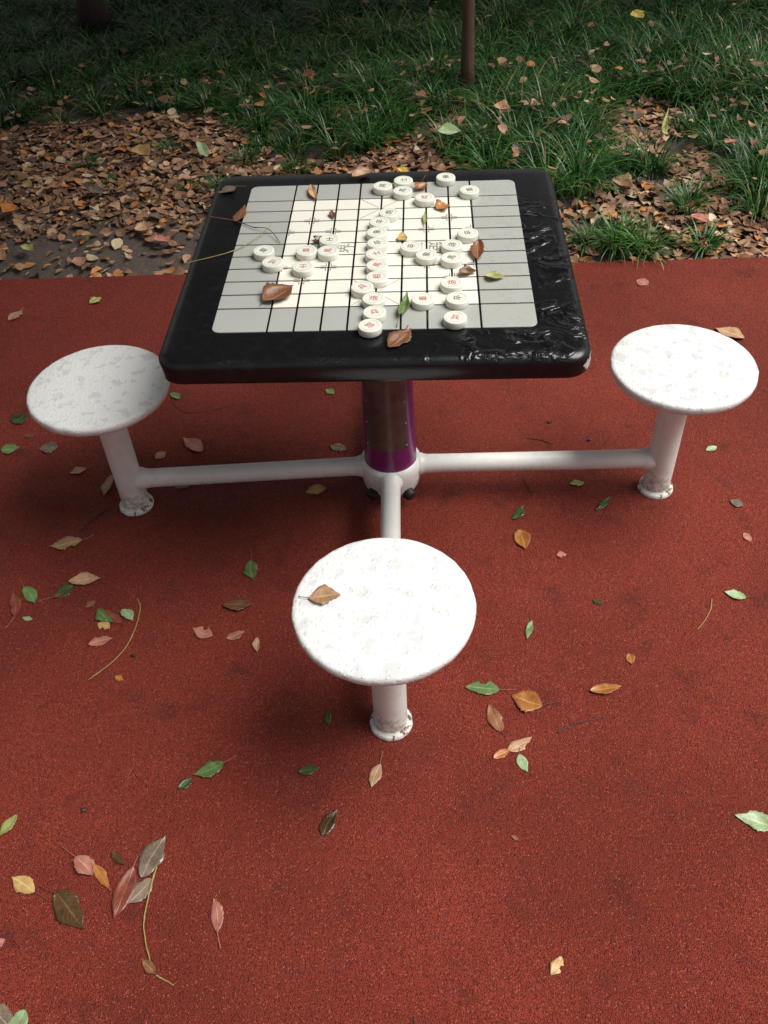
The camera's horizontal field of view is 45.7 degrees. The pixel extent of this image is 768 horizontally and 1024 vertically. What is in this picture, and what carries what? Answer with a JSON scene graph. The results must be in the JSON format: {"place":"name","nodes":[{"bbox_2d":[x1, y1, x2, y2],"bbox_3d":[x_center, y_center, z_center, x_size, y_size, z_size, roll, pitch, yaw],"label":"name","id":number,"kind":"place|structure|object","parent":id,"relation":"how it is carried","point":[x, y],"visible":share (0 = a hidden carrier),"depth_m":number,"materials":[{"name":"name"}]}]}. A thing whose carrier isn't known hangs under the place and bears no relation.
{"place":"outdoors","nodes":[
{"label":"outdoors","id":0,"kind":"place"},
{"bbox_2d":[0,257,767,1023],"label":"rubber paving","id":1,"kind":"structure","parent":0,"point":[624,877],"depth_m":2.10,"materials":[{"name":"rubber"}]},
{"bbox_2d":[0,1004,12,1023],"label":"fallen leaf","id":2,"kind":"object","parent":1,"relation":"on","point":[5,1014],"visible":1,"depth_m":1.68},
{"bbox_2d":[0,803,18,834],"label":"fallen leaf","id":3,"kind":"object","parent":1,"relation":"on","point":[7,824],"visible":1,"depth_m":1.95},
{"bbox_2d":[1,444,18,453],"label":"fallen leaf","id":4,"kind":"object","parent":1,"relation":"on","point":[7,448],"visible":1,"depth_m":2.83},
{"bbox_2d":[5,593,21,627],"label":"fallen leaf","id":5,"kind":"object","parent":1,"relation":"on","point":[14,604],"visible":1,"depth_m":2.38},
{"bbox_2d":[11,413,27,423],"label":"fallen leaf","id":6,"kind":"object","parent":1,"relation":"on","point":[18,418],"visible":1,"depth_m":2.94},
{"bbox_2d":[7,993,32,1023],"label":"fallen leaf","id":7,"kind":"object","parent":1,"relation":"on","point":[20,1017],"visible":1,"depth_m":1.68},
{"bbox_2d":[20,581,37,602],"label":"fallen leaf","id":8,"kind":"object","parent":1,"relation":"on","point":[30,594],"visible":1,"depth_m":2.41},
{"bbox_2d":[11,875,47,900],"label":"fallen leaf","id":9,"kind":"object","parent":1,"relation":"on","point":[23,884],"visible":1,"depth_m":1.85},
{"bbox_2d":[39,441,57,452],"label":"fallen leaf","id":10,"kind":"object","parent":1,"relation":"on","point":[50,446],"visible":1,"depth_m":2.83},
{"bbox_2d":[38,885,83,929],"bbox_3d":[-0.637,0.781,1.818,0.056,0.011,0.142,-30,51,-24],"label":"fallen leaf","id":11,"kind":"object","parent":1,"relation":"on","point":[67,909],"visible":1,"depth_m":1.81,"materials":[{"name":"plant"}]},
{"bbox_2d":[55,584,72,597],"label":"fallen leaf","id":12,"kind":"object","parent":1,"relation":"on","point":[68,588],"visible":1,"depth_m":2.41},
{"bbox_2d":[50,535,92,549],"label":"fallen leaf","id":13,"kind":"object","parent":1,"relation":"on","point":[65,542],"visible":1,"depth_m":2.53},
{"bbox_2d":[61,846,94,875],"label":"fallen leaf","id":14,"kind":"object","parent":1,"relation":"on","point":[83,864],"visible":1,"depth_m":1.88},
{"bbox_2d":[69,571,99,584],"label":"fallen leaf","id":15,"kind":"object","parent":1,"relation":"on","point":[83,578],"visible":1,"depth_m":2.44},
{"bbox_2d":[88,635,111,645],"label":"fallen leaf","id":16,"kind":"object","parent":1,"relation":"on","point":[98,641],"visible":1,"depth_m":2.29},
{"bbox_2d":[92,864,109,889],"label":"fallen leaf","id":17,"kind":"object","parent":1,"relation":"on","point":[99,872],"visible":1,"depth_m":1.86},
{"bbox_2d":[95,608,112,621],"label":"fallen leaf","id":18,"kind":"object","parent":1,"relation":"on","point":[102,615],"visible":1,"depth_m":2.34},
{"bbox_2d":[100,475,112,494],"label":"fallen leaf","id":19,"kind":"object","parent":1,"relation":"on","point":[105,487],"visible":1,"depth_m":2.69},
{"bbox_2d":[112,856,137,918],"bbox_3d":[-0.522,0.756,1.839,0.044,0.006,0.129,-1,45,3],"label":"fallen leaf","id":20,"kind":"object","parent":1,"relation":"on","point":[123,892],"visible":1,"depth_m":1.83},
{"bbox_2d":[119,603,133,620],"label":"fallen leaf","id":21,"kind":"object","parent":1,"relation":"on","point":[127,614],"visible":1,"depth_m":2.34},
{"bbox_2d":[125,878,152,904],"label":"fallen leaf","id":22,"kind":"object","parent":1,"relation":"on","point":[141,892],"visible":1,"depth_m":1.83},
{"bbox_2d":[142,960,155,974],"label":"fallen leaf","id":23,"kind":"object","parent":1,"relation":"on","point":[148,966],"visible":1,"depth_m":1.73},
{"bbox_2d":[143,864,156,960],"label":"twig","id":24,"kind":"object","parent":1,"relation":"on","point":[154,873],"visible":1,"depth_m":1.80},
{"bbox_2d":[136,835,165,882],"bbox_3d":[-0.479,0.716,1.875,0.056,0.008,0.108,-1,45,3],"label":"fallen leaf","id":25,"kind":"object","parent":1,"relation":"on","point":[152,855],"visible":1,"depth_m":1.88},
{"bbox_2d":[178,778,191,788],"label":"fallen leaf","id":26,"kind":"object","parent":1,"relation":"on","point":[185,783],"visible":1,"depth_m":2.00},
{"bbox_2d":[183,437,202,451],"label":"fallen leaf","id":27,"kind":"object","parent":1,"relation":"on","point":[194,444],"visible":1,"depth_m":2.81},
{"bbox_2d":[192,626,211,638],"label":"fallen leaf","id":28,"kind":"object","parent":1,"relation":"on","point":[200,632],"visible":1,"depth_m":2.29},
{"bbox_2d":[193,755,235,777],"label":"fallen leaf","id":29,"kind":"object","parent":1,"relation":"on","point":[207,769],"visible":1,"depth_m":2.02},
{"bbox_2d":[210,897,223,947],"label":"fallen leaf","id":30,"kind":"object","parent":1,"relation":"on","point":[216,915],"visible":1,"depth_m":1.79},
{"bbox_2d":[227,630,244,639],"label":"fallen leaf","id":31,"kind":"object","parent":1,"relation":"on","point":[235,635],"visible":1,"depth_m":2.28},
{"bbox_2d":[222,598,253,610],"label":"fallen leaf","id":32,"kind":"object","parent":1,"relation":"on","point":[236,604],"visible":1,"depth_m":2.35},
{"bbox_2d":[243,549,257,579],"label":"fallen leaf","id":33,"kind":"object","parent":1,"relation":"on","point":[250,567],"visible":1,"depth_m":2.44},
{"bbox_2d":[299,764,318,774],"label":"fallen leaf","id":34,"kind":"object","parent":1,"relation":"on","point":[308,769],"visible":1,"depth_m":2.01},
{"bbox_2d":[306,484,334,493],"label":"fallen leaf","id":35,"kind":"object","parent":1,"relation":"on","point":[316,488],"visible":1,"depth_m":2.64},
{"bbox_2d":[311,808,337,845],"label":"fallen leaf","id":36,"kind":"object","parent":1,"relation":"on","point":[327,824],"visible":1,"depth_m":1.92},
{"bbox_2d":[369,751,382,786],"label":"fallen leaf","id":37,"kind":"object","parent":1,"relation":"on","point":[375,774],"visible":1,"depth_m":2.00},
{"bbox_2d":[26,168,758,740],"bbox_3d":[0.015,-0.327,2.364,1.465,0.752,1.432,-36,54,-29],"label":"chess table","id":38,"kind":"object","parent":1,"relation":"on","point":[394,618],"visible":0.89,"depth_m":2.08,"materials":[{"name":"white metal"}]},
{"bbox_2d":[233,205,246,221],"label":"fallen leaf","id":39,"kind":"object","parent":38,"relation":"on","point":[240,213],"visible":1,"depth_m":2.26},
{"bbox_2d":[253,245,274,260],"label":"chess piece","id":40,"kind":"object","parent":38,"relation":"on","point":[261,252],"visible":0.91,"depth_m":2.10,"materials":[{"name":"beige plastic"}]},
{"bbox_2d":[262,256,283,272],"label":"chess piece","id":41,"kind":"object","parent":38,"relation":"on","point":[273,264],"visible":1,"depth_m":2.06,"materials":[{"name":"beige plastic"}]},
{"bbox_2d":[260,282,292,305],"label":"fallen leaf","id":42,"kind":"object","parent":38,"relation":"on","point":[273,291],"visible":1,"depth_m":1.99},
{"bbox_2d":[292,261,314,277],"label":"chess piece","id":43,"kind":"object","parent":38,"relation":"on","point":[302,269],"visible":1,"depth_m":2.04,"materials":[{"name":"beige plastic"}]},
{"bbox_2d":[296,245,316,260],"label":"chess piece","id":44,"kind":"object","parent":38,"relation":"on","point":[306,252],"visible":0.96,"depth_m":2.09,"materials":[{"name":"beige plastic"}]},
{"bbox_2d":[298,584,340,603],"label":"fallen leaf","id":45,"kind":"object","parent":38,"relation":"on","point":[323,594],"visible":1,"depth_m":1.80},
{"bbox_2d":[317,245,338,261],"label":"chess piece","id":46,"kind":"object","parent":38,"relation":"on","point":[328,253],"visible":1,"depth_m":2.09,"materials":[{"name":"beige plastic"}]},
{"bbox_2d":[319,234,340,247],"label":"chess piece","id":47,"kind":"object","parent":38,"relation":"on","point":[330,239],"visible":0.92,"depth_m":2.13,"materials":[{"name":"beige plastic"}]},
{"bbox_2d":[347,166,371,177],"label":"fallen leaf","id":48,"kind":"object","parent":38,"relation":"on","point":[359,172],"visible":1,"depth_m":2.39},
{"bbox_2d":[351,281,373,298],"bbox_3d":[-0.047,-0.483,1.981,0.050,0.017,0.050,-31,51,-25],"label":"chess piece","id":49,"kind":"object","parent":38,"relation":"on","point":[360,289],"visible":0.94,"depth_m":1.97,"materials":[{"name":"beige plastic"}]},
{"bbox_2d":[358,319,381,337],"bbox_3d":[-0.029,-0.378,1.874,0.050,0.017,0.050,31,54,29],"label":"chess piece","id":50,"kind":"object","parent":38,"relation":"on","point":[369,328],"visible":1,"depth_m":1.86,"materials":[{"name":"beige plastic"}]},
{"bbox_2d":[362,292,384,307],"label":"chess piece","id":51,"kind":"object","parent":38,"relation":"on","point":[373,299],"visible":0.98,"depth_m":1.94,"materials":[{"name":"beige plastic"}]},
{"bbox_2d":[363,305,385,322],"bbox_3d":[-0.020,-0.413,1.909,0.050,0.017,0.050,-11,45,-8],"label":"chess piece","id":52,"kind":"object","parent":38,"relation":"on","point":[378,313],"visible":0.94,"depth_m":1.90,"materials":[{"name":"beige plastic"}]},
{"bbox_2d":[365,248,386,262],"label":"chess piece","id":53,"kind":"object","parent":38,"relation":"on","point":[375,253],"visible":0.93,"depth_m":2.07,"materials":[{"name":"beige plastic"}]},
{"bbox_2d":[366,227,386,239],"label":"chess piece","id":54,"kind":"object","parent":38,"relation":"on","point":[374,232],"visible":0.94,"depth_m":2.14,"materials":[{"name":"beige plastic"}]},
{"bbox_2d":[366,271,387,288],"bbox_3d":[-0.016,-0.512,2.008,0.050,0.017,0.050,-4,45,-1],"label":"chess piece","id":55,"kind":"object","parent":38,"relation":"on","point":[377,279],"visible":0.98,"depth_m":2.00,"materials":[{"name":"beige plastic"}]},
{"bbox_2d":[366,259,387,273],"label":"chess piece","id":56,"kind":"object","parent":38,"relation":"on","point":[376,265],"visible":0.94,"depth_m":2.04,"materials":[{"name":"beige plastic"}]},
{"bbox_2d":[367,237,387,250],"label":"chess piece","id":57,"kind":"object","parent":38,"relation":"on","point":[378,242],"visible":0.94,"depth_m":2.11,"materials":[{"name":"beige plastic"}]},
{"bbox_2d":[369,217,389,229],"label":"chess piece","id":58,"kind":"object","parent":38,"relation":"on","point":[383,222],"visible":0.91,"depth_m":2.18,"materials":[{"name":"beige plastic"}]},
{"bbox_2d":[373,181,391,195],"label":"chess piece","id":59,"kind":"object","parent":38,"relation":"on","point":[382,188],"visible":1,"depth_m":2.31,"materials":[{"name":"beige plastic"}]},
{"bbox_2d":[379,208,398,222],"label":"chess piece","id":60,"kind":"object","parent":38,"relation":"on","point":[391,214],"visible":0.96,"depth_m":2.21,"materials":[{"name":"beige plastic"}]},
{"bbox_2d":[387,325,411,346],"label":"fallen leaf","id":61,"kind":"object","parent":38,"relation":"on","point":[397,338],"visible":1,"depth_m":1.85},
{"bbox_2d":[393,186,411,200],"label":"chess piece","id":62,"kind":"object","parent":38,"relation":"on","point":[401,193],"visible":1,"depth_m":2.28,"materials":[{"name":"beige plastic"}]},
{"bbox_2d":[396,291,409,326],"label":"fallen leaf","id":63,"kind":"object","parent":38,"relation":"on","point":[403,306],"visible":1,"depth_m":1.94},
{"bbox_2d":[394,176,412,187],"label":"chess piece","id":64,"kind":"object","parent":38,"relation":"on","point":[403,181],"visible":0.89,"depth_m":2.33,"materials":[{"name":"beige plastic"}]},
{"bbox_2d":[400,241,421,256],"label":"chess piece","id":65,"kind":"object","parent":38,"relation":"on","point":[410,248],"visible":0.94,"depth_m":2.08,"materials":[{"name":"beige plastic"}]},
{"bbox_2d":[411,292,434,310],"bbox_3d":[0.083,-0.447,1.938,0.050,0.017,0.050,-2,45,1],"label":"chess piece","id":66,"kind":"object","parent":38,"relation":"on","point":[423,301],"visible":1,"depth_m":1.93,"materials":[{"name":"beige plastic"}]},
{"bbox_2d":[415,193,434,207],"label":"chess piece","id":67,"kind":"object","parent":38,"relation":"on","point":[423,200],"visible":1,"depth_m":2.25,"materials":[{"name":"beige plastic"}]},
{"bbox_2d":[415,249,436,265],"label":"chess piece","id":68,"kind":"object","parent":38,"relation":"on","point":[425,257],"visible":1,"depth_m":2.06,"materials":[{"name":"beige plastic"}]},
{"bbox_2d":[436,173,454,186],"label":"chess piece","id":69,"kind":"object","parent":38,"relation":"on","point":[445,179],"visible":1,"depth_m":2.33,"materials":[{"name":"beige plastic"}]},
{"bbox_2d":[440,252,461,268],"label":"chess piece","id":70,"kind":"object","parent":38,"relation":"on","point":[450,260],"visible":1,"depth_m":2.04,"materials":[{"name":"beige plastic"}]},
{"bbox_2d":[440,276,462,293],"bbox_3d":[0.147,-0.492,1.978,0.050,0.017,0.050,-1,45,3],"label":"chess piece","id":71,"kind":"object","parent":38,"relation":"on","point":[449,285],"visible":0.99,"depth_m":1.97,"materials":[{"name":"beige plastic"}]},
{"bbox_2d":[441,239,462,253],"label":"chess piece","id":72,"kind":"object","parent":38,"relation":"on","point":[451,245],"visible":0.99,"depth_m":2.08,"materials":[{"name":"beige plastic"}]},
{"bbox_2d":[443,311,466,329],"bbox_3d":[0.147,-0.396,1.883,0.050,0.017,0.050,7,46,10],"label":"chess piece","id":73,"kind":"object","parent":38,"relation":"on","point":[454,320],"visible":1,"depth_m":1.87,"materials":[{"name":"beige plastic"}]},
{"bbox_2d":[445,292,468,309],"bbox_3d":[0.155,-0.448,1.934,0.050,0.017,0.050,-2,45,1],"label":"chess piece","id":74,"kind":"object","parent":38,"relation":"on","point":[456,300],"visible":1,"depth_m":1.92,"materials":[{"name":"beige plastic"}]},
{"bbox_2d":[457,228,477,243],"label":"chess piece","id":75,"kind":"object","parent":38,"relation":"on","point":[467,235],"visible":0.98,"depth_m":2.12,"materials":[{"name":"beige plastic"}]},
{"bbox_2d":[459,185,478,199],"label":"chess piece","id":76,"kind":"object","parent":38,"relation":"on","point":[468,192],"visible":1,"depth_m":2.27,"materials":[{"name":"beige plastic"}]},
{"bbox_2d":[470,237,483,258],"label":"fallen leaf","id":77,"kind":"object","parent":38,"relation":"on","point":[477,249],"visible":0.99,"depth_m":2.08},
{"bbox_2d":[464,680,515,694],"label":"fallen leaf","id":78,"kind":"object","parent":1,"relation":"on","point":[487,688],"visible":1,"depth_m":2.14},
{"bbox_2d":[486,703,506,737],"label":"fallen leaf","id":79,"kind":"object","parent":1,"relation":"on","point":[494,717],"visible":1,"depth_m":2.08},
{"bbox_2d":[493,748,510,758],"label":"fallen leaf","id":80,"kind":"object","parent":1,"relation":"on","point":[500,753],"visible":1,"depth_m":2.02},
{"bbox_2d":[507,737,531,751],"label":"fallen leaf","id":81,"kind":"object","parent":1,"relation":"on","point":[516,745],"visible":1,"depth_m":2.03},
{"bbox_2d":[516,748,527,771],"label":"fallen leaf","id":82,"kind":"object","parent":1,"relation":"on","point":[521,761],"visible":1,"depth_m":2.00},
{"bbox_2d":[514,529,530,548],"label":"fallen leaf","id":83,"kind":"object","parent":1,"relation":"on","point":[522,538],"visible":1,"depth_m":2.47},
{"bbox_2d":[511,690,559,712],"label":"fallen leaf","id":84,"kind":"object","parent":1,"relation":"on","point":[527,700],"visible":1,"depth_m":2.11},
{"bbox_2d":[550,956,563,974],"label":"fallen leaf","id":85,"kind":"object","parent":1,"relation":"on","point":[556,964],"visible":1,"depth_m":1.70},
{"bbox_2d":[590,683,621,693],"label":"fallen leaf","id":86,"kind":"object","parent":1,"relation":"on","point":[604,688],"visible":1,"depth_m":2.13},
{"bbox_2d":[714,326,743,337],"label":"fallen leaf","id":87,"kind":"object","parent":1,"relation":"on","point":[730,331],"visible":1,"depth_m":3.11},
{"bbox_2d":[724,589,756,598],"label":"fallen leaf","id":88,"kind":"object","parent":1,"relation":"on","point":[734,593],"visible":1,"depth_m":2.31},
{"bbox_2d":[734,810,767,831],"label":"fallen leaf","id":89,"kind":"object","parent":1,"relation":"on","point":[757,821],"visible":1,"depth_m":1.89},
{"bbox_2d":[0,0,767,279],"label":"ground","id":90,"kind":"structure","parent":0,"point":[148,263],"depth_m":4.03,"materials":[{"name":"soil"}]},
{"bbox_2d":[67,150,106,169],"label":"grass tuft","id":91,"kind":"object","parent":90,"relation":"on","point":[88,159],"visible":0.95,"depth_m":4.28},
{"bbox_2d":[76,0,114,35],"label":"trunk","id":92,"kind":"object","parent":90,"relation":"on","point":[96,12],"visible":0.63,"depth_m":5.62,"materials":[{"name":"brown plant"}]},
{"bbox_2d":[135,220,150,230],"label":"fallen leaf","id":93,"kind":"object","parent":90,"relation":"on","point":[141,226],"visible":1,"depth_m":3.77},
{"bbox_2d":[148,130,181,153],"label":"grass tuft","id":94,"kind":"object","parent":90,"relation":"on","point":[158,146],"visible":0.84,"depth_m":4.36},
{"bbox_2d":[199,167,239,195],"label":"grass tuft","id":95,"kind":"object","parent":90,"relation":"on","point":[213,183],"visible":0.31,"depth_m":4.07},
{"bbox_2d":[223,137,266,166],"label":"grass tuft","id":96,"kind":"object","parent":90,"relation":"on","point":[250,157],"visible":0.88,"depth_m":4.25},
{"bbox_2d":[273,148,317,174],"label":"grass tuft","id":97,"kind":"object","parent":90,"relation":"on","point":[295,164],"visible":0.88,"depth_m":4.15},
{"bbox_2d":[0,0,767,217],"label":"grass","id":98,"kind":"structure","parent":90,"relation":"on","point":[718,31],"depth_m":4.79,"materials":[{"name":"plant"}]},
{"bbox_2d":[438,122,460,134],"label":"fallen leaf","id":99,"kind":"object","parent":98,"relation":"on","point":[447,128],"visible":1,"depth_m":3.95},
{"bbox_2d":[494,99,510,109],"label":"fallen leaf","id":100,"kind":"object","parent":98,"relation":"on","point":[502,105],"visible":1,"depth_m":4.05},
{"bbox_2d":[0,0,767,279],"bbox_3d":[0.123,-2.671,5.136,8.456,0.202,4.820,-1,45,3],"label":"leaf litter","id":101,"kind":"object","parent":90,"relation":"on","point":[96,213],"visible":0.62,"depth_m":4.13,"materials":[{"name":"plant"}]},
{"bbox_2d":[0,202,18,212],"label":"fallen leaf","id":102,"kind":"object","parent":101,"relation":"on","point":[6,207],"visible":1,"depth_m":3.91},
{"bbox_2d":[129,143,150,155],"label":"fallen leaf","id":103,"kind":"object","parent":101,"relation":"on","point":[142,150],"visible":1,"depth_m":4.25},
{"bbox_2d":[196,140,208,156],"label":"fallen leaf","id":104,"kind":"object","parent":101,"relation":"on","point":[203,148],"visible":1,"depth_m":4.22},
{"bbox_2d":[612,172,633,187],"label":"fallen leaf","id":105,"kind":"object","parent":101,"relation":"on","point":[625,181],"visible":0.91,"depth_m":3.84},
{"bbox_2d":[690,213,708,221],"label":"fallen leaf","id":106,"kind":"object","parent":101,"relation":"on","point":[702,217],"visible":1,"depth_m":3.62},
{"bbox_2d":[460,0,474,99],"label":"slim tree","id":107,"kind":"object","parent":90,"relation":"on","point":[468,25],"visible":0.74,"depth_m":4.50,"materials":[{"name":"brown plant"}]},
{"bbox_2d":[562,206,618,260],"bbox_3d":[0.804,-1.088,3.570,0.296,0.119,0.299,-1,45,3],"label":"grass tuft","id":108,"kind":"object","parent":90,"relation":"on","point":[578,235],"visible":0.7,"depth_m":3.59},
{"bbox_2d":[573,202,670,265],"bbox_3d":[0.907,-1.081,3.530,0.381,0.155,0.396,-1,45,3],"label":"grass tuft","id":109,"kind":"object","parent":90,"relation":"on","point":[616,249],"visible":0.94,"depth_m":3.54,"materials":[{"name":"plant"}]},
{"bbox_2d":[603,208,688,269],"bbox_3d":[1.013,-1.055,3.509,0.361,0.145,0.363,-1,45,3],"label":"grass tuft","id":110,"kind":"object","parent":90,"relation":"on","point":[657,244],"visible":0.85,"depth_m":3.51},
{"bbox_2d":[652,171,727,220],"bbox_3d":[1.235,-1.276,3.705,0.305,0.131,0.341,9,46,12],"label":"grass tuft","id":111,"kind":"object","parent":90,"relation":"on","point":[684,194],"visible":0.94,"depth_m":3.73,"materials":[{"name":"plant"}]},
{"bbox_2d":[671,217,736,259],"bbox_3d":[1.238,-1.062,3.521,0.272,0.113,0.260,-19,47,-15],"label":"grass tuft","id":112,"kind":"object","parent":90,"relation":"on","point":[709,238],"visible":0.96,"depth_m":3.53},
{"bbox_2d":[714,166,767,224],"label":"grass tuft","id":113,"kind":"object","parent":90,"relation":"on","point":[759,208],"visible":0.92,"depth_m":3.69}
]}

